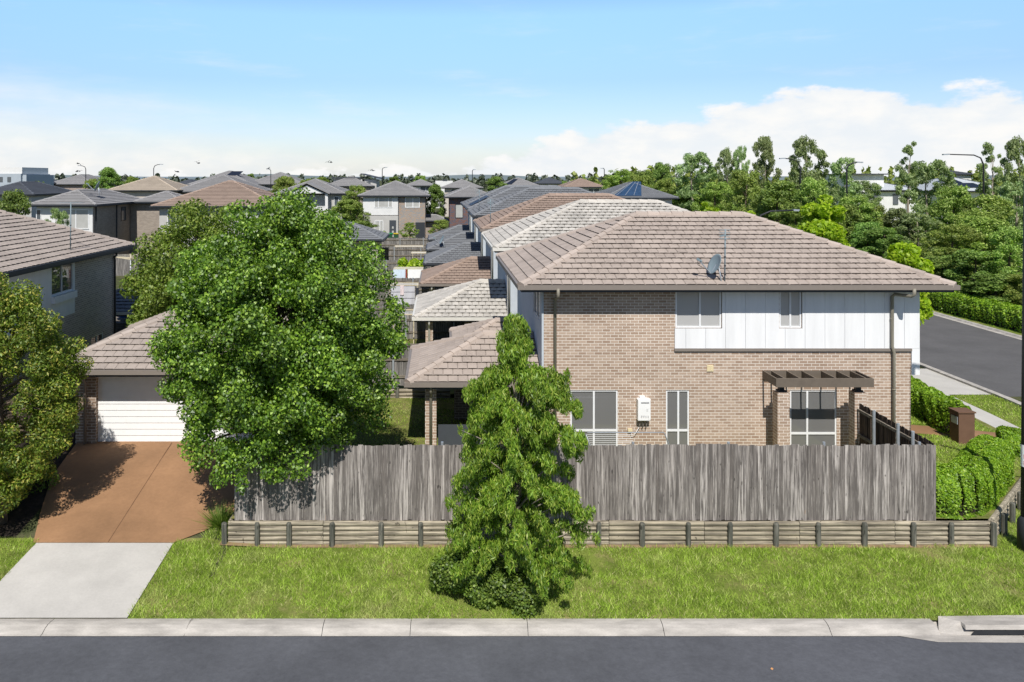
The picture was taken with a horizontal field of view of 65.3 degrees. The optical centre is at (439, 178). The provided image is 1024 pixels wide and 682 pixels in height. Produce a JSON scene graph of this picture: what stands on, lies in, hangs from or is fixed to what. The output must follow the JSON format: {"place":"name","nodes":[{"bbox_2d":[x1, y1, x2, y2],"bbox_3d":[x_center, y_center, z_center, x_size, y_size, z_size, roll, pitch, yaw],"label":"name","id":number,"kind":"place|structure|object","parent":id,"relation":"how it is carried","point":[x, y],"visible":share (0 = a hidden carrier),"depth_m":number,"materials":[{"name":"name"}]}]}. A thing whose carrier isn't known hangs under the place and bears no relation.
{"place":"outdoors","nodes":[
{"label":"outdoors","id":0,"kind":"place"},
{"bbox_2d":[34,441,253,542],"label":"driveway","id":1,"kind":"structure","parent":0,"point":[92,496],"depth_m":21.02,"materials":[{"name":"concrete"}]},
{"bbox_2d":[342,397,465,445],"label":"yard grass","id":2,"kind":"structure","parent":0,"point":[400,432],"depth_m":26.78,"materials":[{"name":"green plant"}]},
{"bbox_2d":[0,180,1020,620],"bbox_3d":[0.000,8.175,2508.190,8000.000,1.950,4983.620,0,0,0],"label":"ground","id":3,"kind":"structure","parent":0,"point":[30,528],"depth_m":20.13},
{"bbox_2d":[0,189,31,222],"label":"park tree","id":4,"kind":"object","parent":3,"relation":"on","point":[16,202],"visible":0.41,"depth_m":59.56,"materials":[{"name":"green plant"}]},
{"bbox_2d":[0,167,53,185],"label":"flat roofed building","id":5,"kind":"structure","parent":3,"relation":"on","point":[9,175],"depth_m":160.60,"materials":[{"name":"white paint"}]},
{"bbox_2d":[0,181,72,217],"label":"house","id":6,"kind":"structure","parent":3,"relation":"on","point":[33,191],"depth_m":94.54,"materials":[{"name":"tile"}]},
{"bbox_2d":[0,439,75,535],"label":"garden bed","id":7,"kind":"object","parent":3,"relation":"on","point":[25,512],"visible":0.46,"depth_m":20.59,"materials":[{"name":"brown soil"}]},
{"bbox_2d":[0,270,94,524],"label":"bushy tree","id":8,"kind":"object","parent":3,"relation":"on","point":[51,371],"visible":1,"depth_m":19.41,"materials":[{"name":"green plant"}]},
{"bbox_2d":[0,210,138,383],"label":"neighbour house","id":9,"kind":"structure","parent":3,"relation":"on","point":[86,299],"depth_m":31.96,"materials":[{"name":"brick"}]},
{"bbox_2d":[54,174,115,189],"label":"house","id":10,"kind":"structure","parent":3,"relation":"on","point":[75,182],"depth_m":206.71,"materials":[{"name":"brick"}]},
{"bbox_2d":[0,543,172,617],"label":"driveway apron","id":11,"kind":"object","parent":3,"relation":"on","point":[75,580],"visible":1,"depth_m":17.63,"materials":[{"name":"concrete"}]},
{"bbox_2d":[29,188,181,253],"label":"house","id":12,"kind":"structure","parent":3,"relation":"on","point":[116,214],"depth_m":79.09,"materials":[{"name":"tile"}]},
{"bbox_2d":[63,209,88,228],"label":"window frame","id":13,"kind":"structure","parent":12,"relation":"in","point":[79,217],"depth_m":74.57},
{"bbox_2d":[93,167,122,188],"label":"park tree","id":14,"kind":"object","parent":3,"relation":"on","point":[108,178],"visible":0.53,"depth_m":149.02,"materials":[{"name":"green plant"}]},
{"bbox_2d":[110,176,188,197],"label":"house","id":15,"kind":"structure","parent":3,"relation":"on","point":[145,187],"depth_m":123.33,"materials":[{"name":"beige tile"}]},
{"bbox_2d":[118,197,245,332],"bbox_3d":[-9.547,4.430,31.461,5.253,7.386,5.340,0,0,-43],"label":"leafy tree","id":16,"kind":"object","parent":3,"relation":"on","point":[191,221],"visible":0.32,"depth_m":30.61,"materials":[{"name":"green plant"}]},
{"bbox_2d":[72,311,302,443],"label":"garage","id":17,"kind":"structure","parent":3,"relation":"on","point":[119,393],"depth_m":24.14,"materials":[{"name":"brown tile"}]},
{"bbox_2d":[98,377,253,440],"bbox_3d":[-7.940,6.952,24.145,4.880,2.096,0.030,0,0,0],"label":"door","id":18,"kind":"structure","parent":17,"relation":"in","point":[129,408],"depth_m":24.14,"materials":[{"name":"white metal"}]},
{"bbox_2d":[150,180,277,253],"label":"house","id":19,"kind":"structure","parent":3,"relation":"on","point":[224,193],"depth_m":79.93,"materials":[{"name":"brown tile"}]},
{"bbox_2d":[178,174,272,194],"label":"house","id":20,"kind":"structure","parent":3,"relation":"on","point":[204,184],"depth_m":127.83,"materials":[{"name":"tile"}]},
{"bbox_2d":[276,178,348,219],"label":"house","id":21,"kind":"structure","parent":3,"relation":"on","point":[327,195],"depth_m":116.58,"materials":[{"name":"tile"}]},
{"bbox_2d":[324,199,371,223],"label":"park tree","id":22,"kind":"object","parent":3,"relation":"on","point":[350,205],"visible":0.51,"depth_m":94.30,"materials":[{"name":"green plant"}]},
{"bbox_2d":[335,221,389,260],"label":"house","id":23,"kind":"structure","parent":3,"relation":"on","point":[379,237],"depth_m":70.46,"materials":[{"name":"grey tile"}]},
{"bbox_2d":[54,173,728,191],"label":"distant woodland","id":24,"kind":"object","parent":3,"relation":"on","point":[480,180],"visible":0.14,"depth_m":420.12,"materials":[{"name":"green plant"}]},
{"bbox_2d":[357,180,448,237],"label":"house","id":25,"kind":"structure","parent":3,"relation":"on","point":[395,206],"depth_m":105.58,"materials":[{"name":"paint"}]},
{"bbox_2d":[368,387,449,397],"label":"retaining wall","id":26,"kind":"structure","parent":3,"relation":"on","point":[415,393],"depth_m":29.94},
{"bbox_2d":[373,339,453,393],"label":"back yard","id":27,"kind":"structure","parent":3,"relation":"on","point":[417,341],"depth_m":40.56,"materials":[{"name":"green plant"}]},
{"bbox_2d":[362,344,416,387],"bbox_3d":[-3.415,7.026,30.237,8.370,1.850,0.134,0,0,0],"label":"yard fence","id":28,"kind":"object","parent":27,"relation":"on","point":[398,366],"visible":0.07,"depth_m":30.27,"materials":[{"name":"wood"}]},
{"bbox_2d":[357,278,442,304],"bbox_3d":[-2.346,7.490,52.438,10.509,1.850,0.136,0,0,0],"label":"yard fence","id":29,"kind":"object","parent":27,"relation":"on","point":[423,290],"visible":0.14,"depth_m":52.47,"materials":[{"name":"wood"}]},
{"bbox_2d":[381,247,426,260],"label":"yard fence","id":30,"kind":"object","parent":27,"relation":"on","point":[394,253],"visible":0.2,"depth_m":74.47,"materials":[{"name":"wood"}]},
{"bbox_2d":[365,304,464,338],"bbox_3d":[-2.342,7.512,41.437,10.516,1.850,0.134,0,0,0],"label":"yard fence","id":31,"kind":"object","parent":27,"relation":"on","point":[440,330],"visible":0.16,"depth_m":41.47,"materials":[{"name":"wood"}]},
{"bbox_2d":[426,184,446,216],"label":"park tree","id":32,"kind":"object","parent":3,"relation":"on","point":[436,192],"visible":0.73,"depth_m":111.41,"materials":[{"name":"green plant"}]},
{"bbox_2d":[444,185,485,227],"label":"house","id":33,"kind":"structure","parent":3,"relation":"on","point":[458,213],"depth_m":103.60,"materials":[{"name":"brick"}]},
{"bbox_2d":[427,185,514,241],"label":"row house","id":34,"kind":"structure","parent":3,"relation":"on","point":[451,231],"depth_m":80.44,"materials":[{"name":"grey tile"}]},
{"bbox_2d":[425,185,559,251],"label":"row house","id":35,"kind":"structure","parent":3,"relation":"on","point":[453,239],"depth_m":69.52,"materials":[{"name":"grey tile"}]},
{"bbox_2d":[423,187,592,266],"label":"row house","id":36,"kind":"structure","parent":3,"relation":"on","point":[451,253],"depth_m":58.59,"materials":[{"name":"grey tile"}]},
{"bbox_2d":[0,508,1023,619],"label":"verge","id":37,"kind":"structure","parent":3,"relation":"on","point":[284,612],"depth_m":17.52,"materials":[{"name":"green plant"}]},
{"bbox_2d":[428,551,549,618],"bbox_3d":[1.035,8.673,16.997,2.616,1.224,1.003,0,0,17],"label":"garden shrub","id":38,"kind":"object","parent":37,"relation":"on","point":[496,585],"visible":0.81,"depth_m":16.72,"materials":[{"name":"green plant"}]},
{"bbox_2d":[436,313,600,597],"bbox_3d":[1.651,5.966,17.241,3.199,6.119,3.097,0,0,-44],"label":"weeping tree","id":39,"kind":"object","parent":37,"relation":"on","point":[515,468],"visible":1,"depth_m":16.89,"materials":[{"name":"green plant"}]},
{"bbox_2d":[220,542,997,547],"bbox_3d":[4.050,8.819,19.130,18.700,0.082,0.140,0,0,0],"label":"soil strip","id":40,"kind":"object","parent":37,"relation":"on","point":[570,546],"visible":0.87,"depth_m":19.11,"materials":[{"name":"brown soil"}]},
{"bbox_2d":[1017,187,1023,551],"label":"street lamp","id":41,"kind":"object","parent":37,"relation":"on","point":[1020,532],"visible":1,"depth_m":18.97,"materials":[{"name":"metal"}]},
{"bbox_2d":[418,193,623,291],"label":"row house","id":42,"kind":"structure","parent":3,"relation":"on","point":[460,271],"depth_m":47.47,"materials":[{"name":"brown tile"}]},
{"bbox_2d":[412,199,773,341],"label":"row house","id":43,"kind":"structure","parent":3,"relation":"on","point":[470,302],"depth_m":36.43,"materials":[{"name":"white tile"}]},
{"bbox_2d":[222,477,1020,546],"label":"retaining wall","id":44,"kind":"structure","parent":3,"relation":"on","point":[642,533],"depth_m":19.19,"materials":[{"name":"wood"}]},
{"bbox_2d":[235,441,935,520],"bbox_3d":[3.527,7.380,19.349,17.015,1.880,0.172,0,0,0],"label":"paling fence","id":45,"kind":"object","parent":44,"relation":"on","point":[704,482],"visible":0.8,"depth_m":19.27,"materials":[{"name":"wood"}]},
{"bbox_2d":[595,182,678,203],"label":"house","id":46,"kind":"structure","parent":3,"relation":"on","point":[632,190],"depth_m":97.32,"materials":[{"name":"grey tile"}]},
{"bbox_2d":[404,211,959,445],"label":"corner house","id":47,"kind":"structure","parent":3,"relation":"on","point":[688,346],"depth_m":23.70,"materials":[{"name":"beige brick"}]},
{"bbox_2d":[570,390,617,445],"bbox_3d":[4.605,7.352,23.743,1.410,2.056,0.054,0,0,0],"label":"window frame","id":48,"kind":"structure","parent":47,"relation":"in","point":[600,407],"depth_m":23.75,"materials":[{"name":"white glass"}]},
{"bbox_2d":[636,396,650,428],"bbox_3d":[6.050,6.976,23.591,0.380,0.992,0.214,0,0,0],"label":"water heater","id":49,"kind":"object","parent":47,"relation":"attached to","point":[643,408],"visible":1,"depth_m":23.49,"materials":[{"name":"white metal"}]},
{"bbox_2d":[666,390,688,444],"bbox_3d":[7.095,7.352,23.743,0.690,2.056,0.054,0,0,0],"label":"window frame","id":50,"kind":"structure","parent":47,"relation":"in","point":[677,401],"depth_m":23.75,"materials":[{"name":"white metal"}]},
{"bbox_2d":[675,292,720,327],"bbox_3d":[7.710,3.880,23.723,1.360,1.160,0.054,0,0,0],"label":"window","id":51,"kind":"structure","parent":47,"relation":"in","point":[692,309],"depth_m":23.73,"materials":[{"name":"grey glass"}]},
{"bbox_2d":[779,292,800,327],"bbox_3d":[10.455,3.880,23.723,0.650,1.160,0.054,0,0,0],"label":"window","id":52,"kind":"structure","parent":47,"relation":"in","point":[789,302],"depth_m":23.73,"materials":[{"name":"grey glass"}]},
{"bbox_2d":[790,390,835,445],"bbox_3d":[11.145,7.352,23.743,1.390,2.056,0.054,0,0,0],"label":"window frame","id":53,"kind":"structure","parent":47,"relation":"in","point":[812,412],"depth_m":23.75,"materials":[{"name":"white glass"}]},
{"bbox_2d":[570,165,1023,208],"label":"trees","id":54,"kind":"object","parent":3,"relation":"on","point":[891,175],"visible":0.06,"depth_m":188.51,"materials":[{"name":"green plant"}]},
{"bbox_2d":[797,194,850,252],"bbox_3d":[21.627,4.647,44.907,3.455,7.529,3.521,0,0,0],"label":"street tree","id":55,"kind":"object","parent":3,"relation":"on","point":[818,219],"visible":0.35,"depth_m":44.47,"materials":[{"name":"green plant"}]},
{"bbox_2d":[749,205,1021,335],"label":"verge","id":56,"kind":"structure","parent":3,"relation":"on","point":[999,328],"depth_m":47.04,"materials":[{"name":"green plant"}]},
{"bbox_2d":[673,151,717,211],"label":"park tree","id":57,"kind":"object","parent":56,"relation":"on","point":[692,160],"visible":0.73,"depth_m":103.35,"materials":[{"name":"green plant"}]},
{"bbox_2d":[691,181,740,211],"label":"park tree","id":58,"kind":"object","parent":56,"relation":"on","point":[721,187],"visible":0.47,"depth_m":95.55,"materials":[{"name":"green plant"}]},
{"bbox_2d":[714,147,735,209],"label":"park tree","id":59,"kind":"object","parent":56,"relation":"on","point":[726,153],"visible":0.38,"depth_m":99.70,"materials":[{"name":"green plant"}]},
{"bbox_2d":[720,169,761,211],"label":"park tree","id":60,"kind":"object","parent":56,"relation":"on","point":[740,181],"visible":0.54,"depth_m":86.64,"materials":[{"name":"green plant"}]},
{"bbox_2d":[747,135,781,219],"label":"park tree","id":61,"kind":"object","parent":56,"relation":"on","point":[764,145],"visible":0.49,"depth_m":91.52,"materials":[{"name":"green plant"}]},
{"bbox_2d":[753,180,799,225],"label":"park tree","id":62,"kind":"object","parent":56,"relation":"on","point":[782,191],"visible":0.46,"depth_m":77.44,"materials":[{"name":"green plant"}]},
{"bbox_2d":[783,176,831,236],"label":"park tree","id":63,"kind":"object","parent":56,"relation":"on","point":[817,189],"visible":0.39,"depth_m":73.47,"materials":[{"name":"green plant"}]},
{"bbox_2d":[788,135,829,222],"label":"park tree","id":64,"kind":"object","parent":56,"relation":"on","point":[801,146],"visible":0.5,"depth_m":85.45,"materials":[{"name":"green plant"}]},
{"bbox_2d":[823,203,864,247],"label":"park tree","id":65,"kind":"object","parent":56,"relation":"on","point":[851,214],"visible":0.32,"depth_m":65.23,"materials":[{"name":"green plant"}]},
{"bbox_2d":[826,157,863,222],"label":"park tree","id":66,"kind":"object","parent":56,"relation":"on","point":[855,188],"visible":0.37,"depth_m":79.60,"materials":[{"name":"green plant"}]},
{"bbox_2d":[836,193,884,254],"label":"park tree","id":67,"kind":"object","parent":56,"relation":"on","point":[864,205],"visible":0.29,"depth_m":69.07,"materials":[{"name":"green plant"}]},
{"bbox_2d":[849,222,882,256],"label":"park tree","id":68,"kind":"object","parent":56,"relation":"on","point":[855,241],"visible":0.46,"depth_m":63.59,"materials":[{"name":"green plant"}]},
{"bbox_2d":[852,180,882,223],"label":"park tree","id":69,"kind":"object","parent":56,"relation":"on","point":[875,187],"visible":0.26,"depth_m":94.29,"materials":[{"name":"green plant"}]},
{"bbox_2d":[857,227,911,257],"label":"park tree","id":70,"kind":"object","parent":56,"relation":"on","point":[886,236],"visible":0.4,"depth_m":61.51,"materials":[{"name":"green plant"}]},
{"bbox_2d":[878,207,916,250],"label":"park tree","id":71,"kind":"object","parent":56,"relation":"on","point":[892,214],"visible":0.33,"depth_m":67.67,"materials":[{"name":"green plant"}]},
{"bbox_2d":[894,141,919,233],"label":"park tree","id":72,"kind":"object","parent":56,"relation":"on","point":[905,197],"visible":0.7,"depth_m":87.88,"materials":[{"name":"green plant"}]},
{"bbox_2d":[895,211,944,257],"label":"park tree","id":73,"kind":"object","parent":56,"relation":"on","point":[911,218],"visible":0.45,"depth_m":65.48,"materials":[{"name":"green plant"}]},
{"bbox_2d":[904,159,957,247],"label":"park tree","id":74,"kind":"object","parent":56,"relation":"on","point":[923,172],"visible":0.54,"depth_m":77.48,"materials":[{"name":"green plant"}]},
{"bbox_2d":[919,185,975,252],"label":"park tree","id":75,"kind":"object","parent":56,"relation":"on","point":[948,203],"visible":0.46,"depth_m":67.35,"materials":[{"name":"green plant"}]},
{"bbox_2d":[924,255,972,290],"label":"park tree","id":76,"kind":"object","parent":56,"relation":"on","point":[939,265],"visible":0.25,"depth_m":53.21,"materials":[{"name":"green plant"}]},
{"bbox_2d":[918,223,985,279],"bbox_3d":[36.175,5.885,56.114,4.169,5.529,4.875,0,0,30],"label":"park tree","id":77,"kind":"object","parent":56,"relation":"on","point":[957,230],"visible":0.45,"depth_m":55.55,"materials":[{"name":"green plant"}]},
{"bbox_2d":[903,176,1000,224],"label":"modern house","id":78,"kind":"structure","parent":56,"relation":"on","point":[971,185],"depth_m":132.55,"materials":[{"name":"paint"}]},
{"bbox_2d":[939,248,1006,295],"bbox_3d":[34.340,6.573,51.041,3.924,4.107,4.649,0,0,-14],"label":"park tree","id":79,"kind":"object","parent":56,"relation":"on","point":[962,257],"visible":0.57,"depth_m":50.79,"materials":[{"name":"green plant"}]},
{"bbox_2d":[926,291,1021,332],"bbox_3d":[32.456,7.838,48.001,1.796,1.618,25.193,0,0,-1],"label":"hedge","id":80,"kind":"object","parent":56,"relation":"on","point":[1000,314],"visible":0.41,"depth_m":47.01,"materials":[{"name":"green plant"}]},
{"bbox_2d":[939,215,1020,282],"bbox_3d":[39.481,5.667,58.107,5.221,5.981,5.153,0,0,29],"label":"park tree","id":81,"kind":"object","parent":56,"relation":"on","point":[988,223],"visible":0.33,"depth_m":57.17,"materials":[{"name":"green plant"}]},
{"bbox_2d":[952,272,1021,310],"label":"park tree","id":82,"kind":"object","parent":56,"relation":"on","point":[995,283],"visible":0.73,"depth_m":47.96,"materials":[{"name":"green plant"}]},
{"bbox_2d":[954,194,1022,272],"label":"park tree","id":83,"kind":"object","parent":56,"relation":"on","point":[993,205],"visible":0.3,"depth_m":59.28,"materials":[{"name":"green plant"}]},
{"bbox_2d":[975,142,1002,196],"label":"park tree","id":84,"kind":"object","parent":56,"relation":"on","point":[988,147],"visible":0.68,"depth_m":83.89,"materials":[{"name":"green plant"}]},
{"bbox_2d":[980,225,1022,295],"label":"park tree","id":85,"kind":"object","parent":56,"relation":"on","point":[1005,237],"visible":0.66,"depth_m":49.53,"materials":[{"name":"green plant"}]},
{"bbox_2d":[990,180,1023,259],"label":"park tree","id":86,"kind":"object","parent":56,"relation":"on","point":[1011,192],"visible":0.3,"depth_m":61.83,"materials":[{"name":"green plant"}]},
{"bbox_2d":[1000,135,1023,221],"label":"park tree","id":87,"kind":"object","parent":56,"relation":"on","point":[1013,146],"visible":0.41,"depth_m":71.71,"materials":[{"name":"green plant"}]},
{"bbox_2d":[1001,273,1022,305],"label":"park tree","id":88,"kind":"object","parent":56,"relation":"on","point":[1013,288],"visible":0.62,"depth_m":47.02,"materials":[{"name":"green plant"}]},
{"bbox_2d":[886,241,934,319],"bbox_3d":[20.596,5.595,35.032,2.444,5.639,2.406,0,0,19],"label":"street tree","id":89,"kind":"object","parent":3,"relation":"on","point":[906,254],"visible":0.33,"depth_m":34.37,"materials":[{"name":"green plant"}]},
{"bbox_2d":[912,369,990,394],"bbox_3d":[20.975,8.543,33.500,1.750,0.021,4.200,0,0,0],"label":"crossover","id":90,"kind":"object","parent":3,"relation":"on","point":[943,383],"visible":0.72,"depth_m":32.91,"materials":[{"name":"concrete"}]},
{"bbox_2d":[929,386,1020,428],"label":"footpath","id":91,"kind":"structure","parent":3,"relation":"on","point":[988,418],"depth_m":28.46,"materials":[{"name":"concrete"}]},
{"bbox_2d":[951,395,1020,427],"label":"side verge","id":92,"kind":"structure","parent":3,"relation":"on","point":[998,411],"depth_m":29.80,"materials":[{"name":"green plant"}]},
{"bbox_2d":[0,636,1023,681],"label":"road","id":93,"kind":"structure","parent":0,"point":[454,659],"depth_m":15.21,"materials":[{"name":"grey asphalt"}]},
{"bbox_2d":[0,619,1023,635],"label":"kerb","id":94,"kind":"structure","parent":93,"relation":"on","point":[468,627],"depth_m":16.14,"materials":[{"name":"concrete"}]},
{"bbox_2d":[903,615,1023,642],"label":"stormwater pit","id":95,"kind":"object","parent":94,"relation":"on","point":[989,625],"visible":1,"depth_m":16.04,"materials":[{"name":"concrete"}]},
{"bbox_2d":[0,0,1023,176],"label":"sky","id":96,"kind":"structure","parent":0,"point":[428,88],"materials":[{"name":"blue"}]},
{"bbox_2d":[54,174,1020,179],"bbox_3d":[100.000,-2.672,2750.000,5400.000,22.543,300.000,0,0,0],"label":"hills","id":97,"kind":"structure","parent":0,"point":[505,177],"depth_m":2600.00,"materials":[{"name":"green plant"}]},
{"bbox_2d":[231,398,1019,518],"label":"yard lawn","id":98,"kind":"structure","parent":0,"point":[443,404],"depth_m":26.57,"materials":[{"name":"green plant"}]},
{"bbox_2d":[193,498,243,533],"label":"ornamental grass","id":99,"kind":"object","parent":98,"relation":"on","point":[218,518],"depth_m":19.63,"materials":[{"name":"green plant"}]},
{"bbox_2d":[145,185,410,495],"bbox_3d":[-3.968,4.223,20.310,6.452,8.113,5.939,0,0,0],"label":"round tree","id":100,"kind":"object","parent":98,"relation":"on","point":[321,363],"visible":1,"depth_m":18.84,"materials":[{"name":"green plant"}]},
{"bbox_2d":[762,370,873,445],"bbox_3d":[11.020,7.190,23.204,2.800,2.920,0.968,0,0,0],"label":"pergola","id":101,"kind":"object","parent":98,"relation":"on","point":[782,379],"visible":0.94,"depth_m":22.86,"materials":[{"name":"beige brick"}]},
{"bbox_2d":[857,403,933,445],"bbox_3d":[12.013,7.350,21.133,0.166,1.900,3.426,0,0,0],"label":"paling fence","id":102,"kind":"object","parent":98,"relation":"on","point":[876,428],"visible":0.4,"depth_m":21.65,"materials":[{"name":"wood"}]},
{"bbox_2d":[948,408,975,443],"bbox_3d":[16.550,7.895,25.175,0.560,1.110,0.510,0,0,0],"label":"mailbox","id":103,"kind":"object","parent":98,"relation":"on","point":[962,425],"visible":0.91,"depth_m":24.95,"materials":[{"name":"brick"}]},
{"bbox_2d":[936,434,1014,519],"bbox_3d":[14.070,7.786,20.912,5.042,1.283,1.454,0,0,-39],"label":"hedge","id":104,"kind":"object","parent":98,"relation":"on","point":[974,474],"visible":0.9,"depth_m":19.75,"materials":[{"name":"green plant"}]},
{"bbox_2d":[826,174,921,231],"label":"modern house","id":105,"kind":"structure","parent":0,"point":[889,196],"depth_m":118.89,"materials":[{"name":"paint"}]},
{"bbox_2d":[911,393,1020,477],"bbox_3d":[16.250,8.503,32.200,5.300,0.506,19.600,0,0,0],"label":"front lawn","id":106,"kind":"structure","parent":0,"point":[1018,473],"depth_m":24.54,"materials":[{"name":"green plant"}]},
{"bbox_2d":[911,375,975,433],"bbox_3d":[17.467,7.913,30.346,1.308,1.262,9.211,0,0,7],"label":"hedge","id":107,"kind":"object","parent":106,"relation":"on","point":[930,404],"visible":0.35,"depth_m":26.84,"materials":[{"name":"green plant"}]},
{"bbox_2d":[995,425,1020,456],"bbox_3d":[18.102,8.223,24.599,1.501,0.985,0.969,0,0,13],"label":"hedge","id":108,"kind":"object","parent":106,"relation":"on","point":[1012,435],"visible":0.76,"depth_m":24.43,"materials":[{"name":"green plant"}]},
{"bbox_2d":[920,315,1021,396],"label":"side road","id":109,"kind":"structure","parent":0,"point":[990,360],"depth_m":38.51,"materials":[{"name":"grey asphalt"}]},
{"bbox_2d":[920,311,1021,406],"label":"side kerb","id":110,"kind":"structure","parent":109,"relation":"on","point":[984,389],"depth_m":35.69,"materials":[{"name":"concrete"}]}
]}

